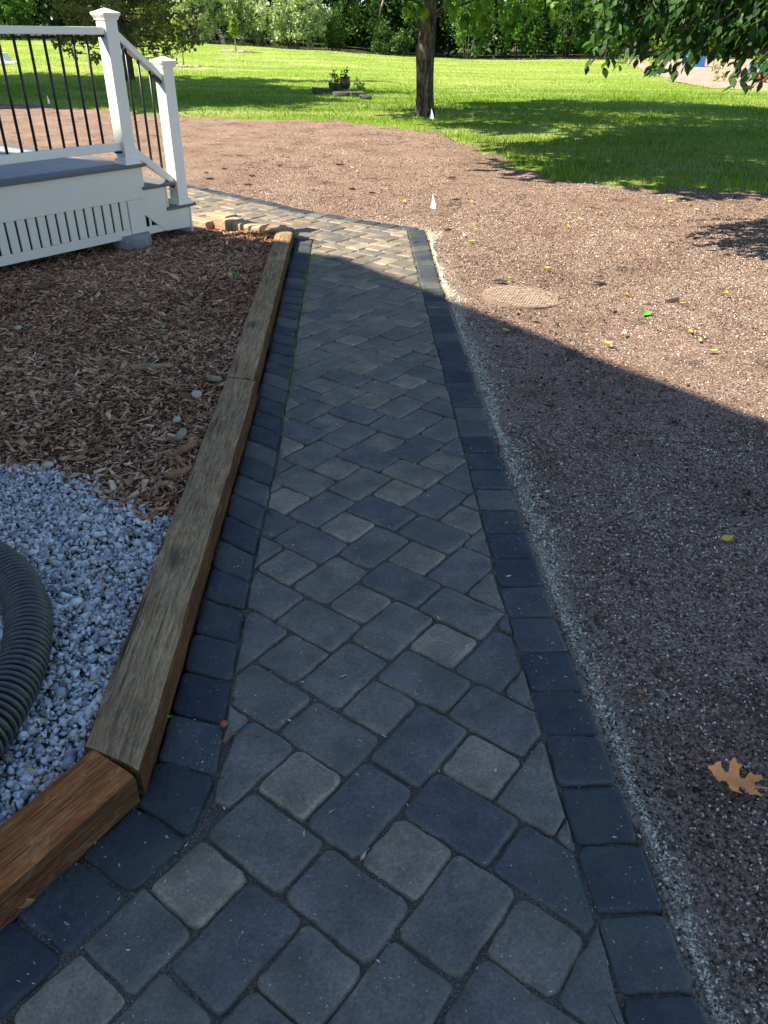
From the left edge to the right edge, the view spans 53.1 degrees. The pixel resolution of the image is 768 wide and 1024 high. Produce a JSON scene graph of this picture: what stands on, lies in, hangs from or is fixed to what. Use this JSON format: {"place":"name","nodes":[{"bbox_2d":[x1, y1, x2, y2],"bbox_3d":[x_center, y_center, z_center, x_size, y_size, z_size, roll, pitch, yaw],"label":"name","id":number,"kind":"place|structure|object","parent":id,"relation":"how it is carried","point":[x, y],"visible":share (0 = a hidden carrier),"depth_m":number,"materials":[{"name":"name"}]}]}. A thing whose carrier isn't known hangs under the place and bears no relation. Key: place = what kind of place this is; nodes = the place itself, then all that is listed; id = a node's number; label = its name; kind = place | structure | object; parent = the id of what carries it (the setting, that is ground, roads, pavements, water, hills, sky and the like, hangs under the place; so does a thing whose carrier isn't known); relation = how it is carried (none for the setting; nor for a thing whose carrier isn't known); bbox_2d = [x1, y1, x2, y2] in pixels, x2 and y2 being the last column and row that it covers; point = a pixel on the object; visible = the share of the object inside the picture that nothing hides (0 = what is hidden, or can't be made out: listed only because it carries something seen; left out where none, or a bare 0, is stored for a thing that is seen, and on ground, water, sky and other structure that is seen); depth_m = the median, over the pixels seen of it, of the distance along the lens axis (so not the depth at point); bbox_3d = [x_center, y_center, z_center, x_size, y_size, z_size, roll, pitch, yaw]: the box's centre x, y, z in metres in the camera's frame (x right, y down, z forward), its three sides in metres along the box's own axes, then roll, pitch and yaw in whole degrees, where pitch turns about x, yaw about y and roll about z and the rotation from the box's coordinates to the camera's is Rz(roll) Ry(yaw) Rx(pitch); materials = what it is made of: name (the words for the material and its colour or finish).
{"place":"outdoors","nodes":[
{"label":"outdoors","id":0,"kind":"place"},
{"bbox_2d":[0,457,171,824],"bbox_3d":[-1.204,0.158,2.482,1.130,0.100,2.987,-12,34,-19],"label":"gravel stones","id":1,"kind":"object","parent":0,"point":[82,709],"visible":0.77,"depth_m":2.36,"materials":[{"name":"grey gravel"}]},
{"bbox_2d":[0,541,52,756],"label":"drain pipe","id":2,"kind":"object","parent":1,"relation":"on","point":[26,644],"visible":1,"depth_m":1.99,"materials":[{"name":"black plastic"}]},
{"bbox_2d":[0,750,140,930],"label":"landscape timber","id":3,"kind":"object","parent":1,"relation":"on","point":[58,826],"visible":0.97,"depth_m":1.63,"materials":[{"name":"brown wood"}]},
{"bbox_2d":[0,227,274,550],"bbox_3d":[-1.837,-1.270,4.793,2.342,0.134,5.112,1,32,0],"label":"mulch chips","id":4,"kind":"object","parent":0,"point":[66,273],"visible":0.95,"depth_m":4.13,"materials":[{"name":"brown wood"}]},
{"bbox_2d":[14,325,21,329],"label":"stone","id":5,"kind":"object","parent":4,"relation":"on","point":[17,327],"visible":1,"depth_m":4.34,"materials":[{"name":"grey stone"}]},
{"bbox_2d":[41,461,53,467],"bbox_3d":[-1.307,-0.185,2.985,0.046,0.024,0.034,-6,32,-11],"label":"stone","id":6,"kind":"object","parent":4,"relation":"on","point":[47,464],"visible":1,"depth_m":2.97,"materials":[{"name":"white stone"}]},
{"bbox_2d":[0,8,195,266],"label":"deck","id":7,"kind":"structure","parent":4,"relation":"on","point":[64,199],"depth_m":5.80,"materials":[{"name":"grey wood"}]},
{"bbox_2d":[121,338,137,342],"bbox_3d":[-1.377,-0.929,4.162,0.087,0.026,0.026,3,32,-8],"label":"wood chunk","id":8,"kind":"object","parent":4,"relation":"on","point":[130,340],"visible":1,"depth_m":4.16,"materials":[{"name":"brown wood"}]},
{"bbox_2d":[129,363,172,368],"bbox_3d":[-1.166,-0.732,3.849,0.216,0.027,0.021,-3,29,-5],"label":"wood chunk","id":9,"kind":"object","parent":4,"relation":"on","point":[149,365],"visible":1,"depth_m":3.84,"materials":[{"name":"wood"}]},
{"bbox_2d":[152,480,161,492],"bbox_3d":[-0.838,-0.093,2.831,0.013,0.027,0.090,4,24,3],"label":"wood chunk","id":10,"kind":"object","parent":4,"relation":"on","point":[156,486],"visible":0.98,"depth_m":2.83,"materials":[{"name":"grey wood"}]},
{"bbox_2d":[173,416,180,422],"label":"stone","id":11,"kind":"object","parent":4,"relation":"on","point":[176,419],"visible":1,"depth_m":3.33,"materials":[{"name":"white stone"}]},
{"bbox_2d":[165,466,191,478],"bbox_3d":[-0.777,-0.150,2.923,0.033,0.026,0.119,30,36,28],"label":"wood chunk","id":12,"kind":"object","parent":4,"relation":"on","point":[175,473],"visible":0.94,"depth_m":2.91,"materials":[{"name":"brown wood"}]},
{"bbox_2d":[173,428,186,440],"bbox_3d":[-0.844,-0.321,3.198,0.040,0.027,0.072,26,44,-3],"label":"stone","id":13,"kind":"object","parent":4,"relation":"on","point":[181,433],"visible":1,"depth_m":3.19,"materials":[{"name":"grey stone"}]},
{"bbox_2d":[170,439,197,456],"bbox_3d":[-0.803,-0.255,3.092,0.127,0.024,0.027,-37,46,-26],"label":"wood chunk","id":14,"kind":"object","parent":4,"relation":"on","point":[189,445],"visible":0.98,"depth_m":3.09,"materials":[{"name":"brown wood"}]},
{"bbox_2d":[191,390,201,398],"bbox_3d":[-0.871,-0.547,3.573,0.048,0.033,0.063,-9,33,-15],"label":"stone","id":15,"kind":"object","parent":4,"relation":"on","point":[196,394],"visible":1,"depth_m":3.55,"materials":[{"name":"white stone"}]},
{"bbox_2d":[192,216,213,228],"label":"timber block","id":16,"kind":"structure","parent":4,"relation":"on","point":[202,222],"depth_m":6.95,"materials":[{"name":"brown wood"}]},
{"bbox_2d":[206,375,221,380],"bbox_3d":[-0.825,-0.649,3.726,0.076,0.024,0.034,3,38,-8],"label":"wood chunk","id":17,"kind":"object","parent":4,"relation":"on","point":[213,378],"visible":1,"depth_m":3.72,"materials":[{"name":"wood"}]},
{"bbox_2d":[206,211,237,228],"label":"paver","id":18,"kind":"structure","parent":4,"relation":"on","point":[216,217],"depth_m":6.92,"materials":[{"name":"beige concrete"}]},
{"bbox_2d":[223,217,243,230],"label":"timber block","id":19,"kind":"structure","parent":4,"relation":"on","point":[227,223],"depth_m":6.79,"materials":[{"name":"beige wood"}]},
{"bbox_2d":[232,220,252,230],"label":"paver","id":20,"kind":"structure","parent":4,"relation":"on","point":[238,225],"depth_m":6.70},
{"bbox_2d":[243,222,269,232],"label":"timber block","id":21,"kind":"structure","parent":4,"relation":"on","point":[256,226],"depth_m":6.63,"materials":[{"name":"beige wood"}]},
{"bbox_2d":[266,224,286,232],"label":"timber block","id":22,"kind":"structure","parent":4,"relation":"on","point":[272,227],"depth_m":6.57,"materials":[{"name":"beige wood"}]},
{"bbox_2d":[0,185,707,1023],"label":"path","id":23,"kind":"structure","parent":0,"point":[476,827],"depth_m":1.86,"materials":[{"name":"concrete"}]},
{"bbox_2d":[17,898,35,907],"bbox_3d":[-0.720,0.781,1.538,0.044,0.017,0.019,-1,42,-25],"label":"curled leaf","id":24,"kind":"object","parent":23,"relation":"on","point":[28,902],"visible":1,"depth_m":1.54,"materials":[{"name":"brown plant"}]},
{"bbox_2d":[219,720,227,726],"bbox_3d":[-0.407,0.536,1.952,0.022,0.016,0.021,1,32,0],"label":"acorn cap","id":25,"kind":"object","parent":23,"relation":"on","point":[223,723],"visible":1,"depth_m":1.95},
{"bbox_2d":[276,257,310,420],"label":"joint weeds","id":26,"kind":"object","parent":23,"relation":"on","point":[296,341],"visible":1,"depth_m":4.26,"materials":[{"name":"green plant"}]},
{"bbox_2d":[14,215,677,1023],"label":"path grit","id":27,"kind":"object","parent":23,"relation":"on","point":[362,857],"visible":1,"depth_m":1.89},
{"bbox_2d":[0,24,758,59],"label":"ground","id":28,"kind":"structure","parent":0,"point":[357,49],"depth_m":56.52,"materials":[{"name":"green plant"}]},
{"bbox_2d":[0,0,39,40],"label":"shrub","id":29,"kind":"object","parent":28,"relation":"on","point":[8,8],"visible":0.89,"depth_m":50.38,"materials":[{"name":"green plant"}]},
{"bbox_2d":[22,0,84,36],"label":"wood tree","id":30,"kind":"object","parent":28,"relation":"on","point":[57,22],"visible":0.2,"depth_m":54.81,"materials":[{"name":"green plant"}]},
{"bbox_2d":[31,0,210,79],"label":"conifer","id":31,"kind":"object","parent":28,"relation":"on","point":[159,32],"visible":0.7,"depth_m":25.39,"materials":[{"name":"green plant"}]},
{"bbox_2d":[90,0,173,32],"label":"wood tree","id":32,"kind":"object","parent":28,"relation":"on","point":[129,28],"visible":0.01,"depth_m":55.23,"materials":[{"name":"green plant"}]},
{"bbox_2d":[137,0,174,39],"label":"shrub","id":33,"kind":"object","parent":28,"relation":"on","point":[160,13],"visible":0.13,"depth_m":51.02,"materials":[{"name":"green plant"}]},
{"bbox_2d":[167,0,226,38],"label":"wood tree","id":34,"kind":"object","parent":28,"relation":"on","point":[215,8],"visible":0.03,"depth_m":56.28,"materials":[{"name":"green plant"}]},
{"bbox_2d":[169,0,227,43],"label":"shrub","id":35,"kind":"object","parent":28,"relation":"on","point":[219,17],"visible":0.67,"depth_m":49.12,"materials":[{"name":"green plant"}]},
{"bbox_2d":[212,0,268,45],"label":"shrub","id":36,"kind":"object","parent":28,"relation":"on","point":[230,8],"visible":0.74,"depth_m":49.58,"materials":[{"name":"green plant"}]},
{"bbox_2d":[226,0,290,42],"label":"wood tree","id":37,"kind":"object","parent":28,"relation":"on","point":[270,3],"visible":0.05,"depth_m":55.26,"materials":[{"name":"green plant"}]},
{"bbox_2d":[252,0,331,49],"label":"shrub","id":38,"kind":"object","parent":28,"relation":"on","point":[281,24],"visible":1,"depth_m":48.78,"materials":[{"name":"green plant"}]},
{"bbox_2d":[291,0,372,46],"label":"wood tree","id":39,"kind":"object","parent":28,"relation":"on","point":[343,13],"visible":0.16,"depth_m":56.62,"materials":[{"name":"green plant"}]},
{"bbox_2d":[319,5,352,51],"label":"shrub","id":40,"kind":"object","parent":28,"relation":"on","point":[337,20],"visible":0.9,"depth_m":50.18,"materials":[{"name":"green plant"}]},
{"bbox_2d":[0,0,764,58],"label":"undergrowth","id":41,"kind":"object","parent":28,"relation":"on","point":[355,23],"visible":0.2,"depth_m":52.62,"materials":[{"name":"green plant"}]},
{"bbox_2d":[369,19,415,55],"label":"shrub","id":42,"kind":"object","parent":28,"relation":"on","point":[396,46],"visible":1,"depth_m":50.57,"materials":[{"name":"green plant"}]},
{"bbox_2d":[19,0,765,55],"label":"woods","id":43,"kind":"object","parent":28,"relation":"on","point":[452,50],"visible":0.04,"depth_m":61.94,"materials":[{"name":"green plant"}]},
{"bbox_2d":[344,0,443,52],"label":"wood tree","id":44,"kind":"object","parent":28,"relation":"on","point":[396,20],"visible":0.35,"depth_m":54.93,"materials":[{"name":"green plant"}]},
{"bbox_2d":[406,0,468,55],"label":"wood tree","id":45,"kind":"object","parent":28,"relation":"on","point":[439,32],"visible":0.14,"depth_m":56.40,"materials":[{"name":"green plant"}]},
{"bbox_2d":[446,0,494,58],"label":"tall shrub","id":46,"kind":"object","parent":28,"relation":"on","point":[475,31],"visible":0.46,"depth_m":49.53,"materials":[{"name":"green plant"}]},
{"bbox_2d":[465,0,548,56],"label":"wood tree","id":47,"kind":"object","parent":28,"relation":"on","point":[498,32],"visible":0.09,"depth_m":55.84,"materials":[{"name":"green plant"}]},
{"bbox_2d":[496,0,545,59],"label":"tall shrub","id":48,"kind":"object","parent":28,"relation":"on","point":[529,42],"visible":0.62,"depth_m":50.01,"materials":[{"name":"green plant"}]},
{"bbox_2d":[535,0,603,56],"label":"wood tree","id":49,"kind":"object","parent":28,"relation":"on","point":[548,39],"visible":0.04,"depth_m":57.56,"materials":[{"name":"green plant"}]},
{"bbox_2d":[549,0,594,58],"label":"tall shrub","id":50,"kind":"object","parent":28,"relation":"on","point":[583,24],"visible":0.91,"depth_m":49.59,"materials":[{"name":"green plant"}]},
{"bbox_2d":[598,1,631,58],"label":"shrub","id":51,"kind":"object","parent":28,"relation":"on","point":[614,44],"visible":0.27,"depth_m":49.34,"materials":[{"name":"green plant"}]},
{"bbox_2d":[592,0,659,56],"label":"wood tree","id":52,"kind":"object","parent":28,"relation":"on","point":[643,34],"visible":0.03,"depth_m":55.63,"materials":[{"name":"green plant"}]},
{"bbox_2d":[650,10,676,54],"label":"shrub","id":53,"kind":"object","parent":28,"relation":"on","point":[660,42],"visible":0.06,"depth_m":50.73,"materials":[{"name":"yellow plant"}]},
{"bbox_2d":[577,0,767,94],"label":"overhanging tree","id":54,"kind":"object","parent":28,"relation":"on","point":[742,20],"visible":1,"depth_m":5.43,"materials":[{"name":"green plant"}]},
{"bbox_2d":[679,0,742,55],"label":"wood tree","id":55,"kind":"object","parent":28,"relation":"on","point":[693,10],"visible":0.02,"depth_m":56.86,"materials":[{"name":"green plant"}]},
{"bbox_2d":[707,14,732,57],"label":"shrub","id":56,"kind":"object","parent":28,"relation":"on","point":[710,45],"visible":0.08,"depth_m":50.85,"materials":[{"name":"green plant"}]},
{"bbox_2d":[0,103,767,1023],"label":"bare soil","id":57,"kind":"structure","parent":0,"point":[206,153],"depth_m":3.62,"materials":[{"name":"brown soil"}]},
{"bbox_2d":[84,377,257,797],"bbox_3d":[-0.657,0.014,2.755,0.157,0.120,2.339,0,32,-2],"label":"landscape timber","id":58,"kind":"object","parent":57,"relation":"on","point":[128,729],"visible":0.96,"depth_m":2.24,"materials":[{"name":"brown wood"}]},
{"bbox_2d":[226,227,294,393],"bbox_3d":[-0.770,-1.495,5.181,0.151,0.117,3.430,-1,32,-2],"label":"landscape timber","id":59,"kind":"object","parent":57,"relation":"on","point":[248,361],"visible":0.91,"depth_m":4.57,"materials":[{"name":"brown wood"}]},
{"bbox_2d":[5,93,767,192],"bbox_3d":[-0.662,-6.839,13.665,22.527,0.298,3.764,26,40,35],"label":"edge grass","id":60,"kind":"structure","parent":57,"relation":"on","point":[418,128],"depth_m":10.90,"materials":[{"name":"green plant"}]},
{"bbox_2d":[430,194,435,208],"bbox_3d":[0.475,-2.982,7.489,0.060,0.243,0.009,17,35,24],"label":"marker flag","id":61,"kind":"object","parent":57,"relation":"on","point":[433,204],"visible":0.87,"depth_m":7.48,"materials":[{"name":"white plastic"}]},
{"bbox_2d":[482,286,560,309],"bbox_3d":[0.947,-1.474,5.283,0.556,0.035,0.556,-2,31,-8],"label":"drain cover","id":62,"kind":"object","parent":57,"relation":"on","point":[528,300],"visible":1,"depth_m":5.22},
{"bbox_2d":[427,230,739,1023],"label":"seed residue","id":63,"kind":"object","parent":57,"relation":"on","point":[647,825],"visible":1,"depth_m":2.31},
{"bbox_2d":[485,308,766,848],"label":"soil lumps","id":64,"kind":"object","parent":57,"relation":"on","point":[670,792],"visible":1,"depth_m":3.60,"materials":[{"name":"brown soil"}]},
{"bbox_2d":[640,310,651,314],"bbox_3d":[1.661,-1.267,4.883,0.094,0.019,0.041,-3,60,-18],"label":"fallen leaf","id":65,"kind":"object","parent":57,"relation":"on","point":[644,312],"visible":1,"depth_m":4.89,"materials":[{"name":"green plant"}]},
{"bbox_2d":[665,298,678,302],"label":"soil clod","id":66,"kind":"object","parent":57,"relation":"on","point":[671,300],"visible":1,"depth_m":5.15,"materials":[{"name":"brown soil"}]},
{"bbox_2d":[721,535,733,540],"bbox_3d":[1.204,0.090,2.699,0.061,0.011,0.026,-12,51,-19],"label":"fallen leaf","id":67,"kind":"object","parent":57,"relation":"on","point":[727,537],"visible":1,"depth_m":2.70,"materials":[{"name":"yellow plant"}]},
{"bbox_2d":[708,757,767,796],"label":"oak leaf","id":68,"kind":"object","parent":57,"relation":"on","point":[733,779],"visible":1,"depth_m":1.81,"materials":[{"name":"brown plant"}]},
{"bbox_2d":[0,40,767,193],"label":"lawn","id":69,"kind":"structure","parent":0,"point":[483,82],"depth_m":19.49,"materials":[{"name":"green plant"}]},
{"bbox_2d":[0,52,16,63],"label":"white sheet","id":70,"kind":"object","parent":69,"relation":"on","point":[7,59],"visible":0.7,"depth_m":32.51,"materials":[{"name":"plastic"}]},
{"bbox_2d":[173,18,187,64],"bbox_3d":[-8.641,-19.934,32.675,0.638,1.899,0.562,1,32,0],"label":"sapling","id":71,"kind":"object","parent":69,"relation":"on","point":[178,22],"visible":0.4,"depth_m":32.46,"materials":[{"name":"green plant"}]},
{"bbox_2d":[176,64,201,67],"bbox_3d":[-8.620,-19.203,33.136,1.494,0.172,1.314,1,32,0],"label":"chip ring","id":72,"kind":"object","parent":69,"relation":"on","point":[184,65],"visible":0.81,"depth_m":32.85,"materials":[{"name":"brown wood"}]},
{"bbox_2d":[226,14,238,50],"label":"sapling","id":73,"kind":"object","parent":69,"relation":"on","point":[233,20],"visible":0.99,"depth_m":43.61,"materials":[{"name":"green plant"}]},
{"bbox_2d":[219,49,251,52],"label":"chip ring","id":74,"kind":"object","parent":69,"relation":"on","point":[241,50],"visible":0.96,"depth_m":44.17,"materials":[{"name":"brown wood"}]},
{"bbox_2d":[312,87,331,94],"bbox_3d":[-1.783,-12.040,22.027,0.591,0.204,0.370,-3,32,-11],"label":"ring stone","id":75,"kind":"object","parent":69,"relation":"on","point":[317,90],"visible":0.78,"depth_m":21.88,"materials":[{"name":"grey stone"}]},
{"bbox_2d":[328,69,340,90],"bbox_3d":[-1.431,-12.283,21.963,0.294,0.630,0.329,22,37,30],"label":"garden plant","id":76,"kind":"object","parent":69,"relation":"on","point":[333,86],"visible":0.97,"depth_m":21.96,"materials":[{"name":"green plant"}]},
{"bbox_2d":[328,82,342,90],"bbox_3d":[-1.454,-12.852,23.264,0.456,0.253,0.377,2,32,-4],"label":"ring stone","id":77,"kind":"object","parent":69,"relation":"on","point":[338,87],"visible":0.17,"depth_m":23.14,"materials":[{"name":"grey stone"}]},
{"bbox_2d":[332,91,351,96],"bbox_3d":[-1.146,-11.477,21.137,0.538,0.162,0.356,-11,33,-12],"label":"ring stone","id":78,"kind":"object","parent":69,"relation":"on","point":[340,93],"visible":0.71,"depth_m":21.01,"materials":[{"name":"grey stone"}]},
{"bbox_2d":[340,66,349,88],"bbox_3d":[-1.143,-12.735,22.537,0.320,0.597,0.328,1,32,0],"label":"flower pot","id":79,"kind":"object","parent":69,"relation":"on","point":[345,81],"visible":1,"depth_m":22.49,"materials":[{"name":"grey ceramic"}]},
{"bbox_2d":[350,91,365,96],"bbox_3d":[-0.731,-11.433,21.078,0.449,0.175,0.356,-6,32,-6],"label":"ring stone","id":80,"kind":"object","parent":69,"relation":"on","point":[354,93],"visible":0.62,"depth_m":20.94,"materials":[{"name":"grey stone"}]},
{"bbox_2d":[354,77,366,92],"bbox_3d":[-0.664,-11.910,21.498,0.373,0.520,0.478,1,32,0],"label":"garden plant","id":81,"kind":"object","parent":69,"relation":"on","point":[359,86],"visible":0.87,"depth_m":21.51,"materials":[{"name":"green plant"}]},
{"bbox_2d":[359,94,371,99],"bbox_3d":[-0.510,-11.036,20.482,0.352,0.148,0.375,8,33,6],"label":"ring stone","id":82,"kind":"object","parent":69,"relation":"on","point":[363,96],"visible":0.9,"depth_m":20.35,"materials":[{"name":"grey stone"}]},
{"bbox_2d":[378,0,569,116],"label":"lawn tree","id":83,"kind":"object","parent":69,"relation":"on","point":[425,50],"visible":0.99,"depth_m":14.95,"materials":[{"name":"green plant"}]},
{"bbox_2d":[624,59,767,89],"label":"garden ground","id":84,"kind":"structure","parent":0,"point":[698,76],"depth_m":33.62,"materials":[{"name":"brown wood"}]},
{"bbox_2d":[616,52,629,63],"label":"garden plant","id":85,"kind":"object","parent":84,"relation":"on","point":[626,59],"visible":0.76,"depth_m":44.04,"materials":[{"name":"green plant"}]},
{"bbox_2d":[647,56,654,64],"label":"garden plant","id":86,"kind":"object","parent":84,"relation":"on","point":[652,60],"visible":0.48,"depth_m":41.96,"materials":[{"name":"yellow plant"}]},
{"bbox_2d":[686,50,706,66],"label":"garden tub","id":87,"kind":"object","parent":84,"relation":"on","point":[702,62],"visible":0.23,"depth_m":40.71,"materials":[{"name":"blue plastic"}]},
{"bbox_2d":[710,60,727,80],"bbox_3d":[13.053,-17.088,29.797,0.687,0.974,0.581,-7,33,-12],"label":"garden plant","id":88,"kind":"object","parent":84,"relation":"on","point":[716,72],"visible":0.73,"depth_m":29.81,"materials":[{"name":"green plant"}]},
{"bbox_2d":[748,55,767,72],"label":"garden tub","id":89,"kind":"object","parent":84,"relation":"on","point":[758,59],"visible":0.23,"depth_m":35.57,"materials":[{"name":"blue plastic"}]},
{"bbox_2d":[757,70,767,82],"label":"terracotta pot","id":90,"kind":"object","parent":84,"relation":"on","point":[764,80],"visible":0.13,"depth_m":29.31,"materials":[{"name":"orange ceramic"}]}
]}

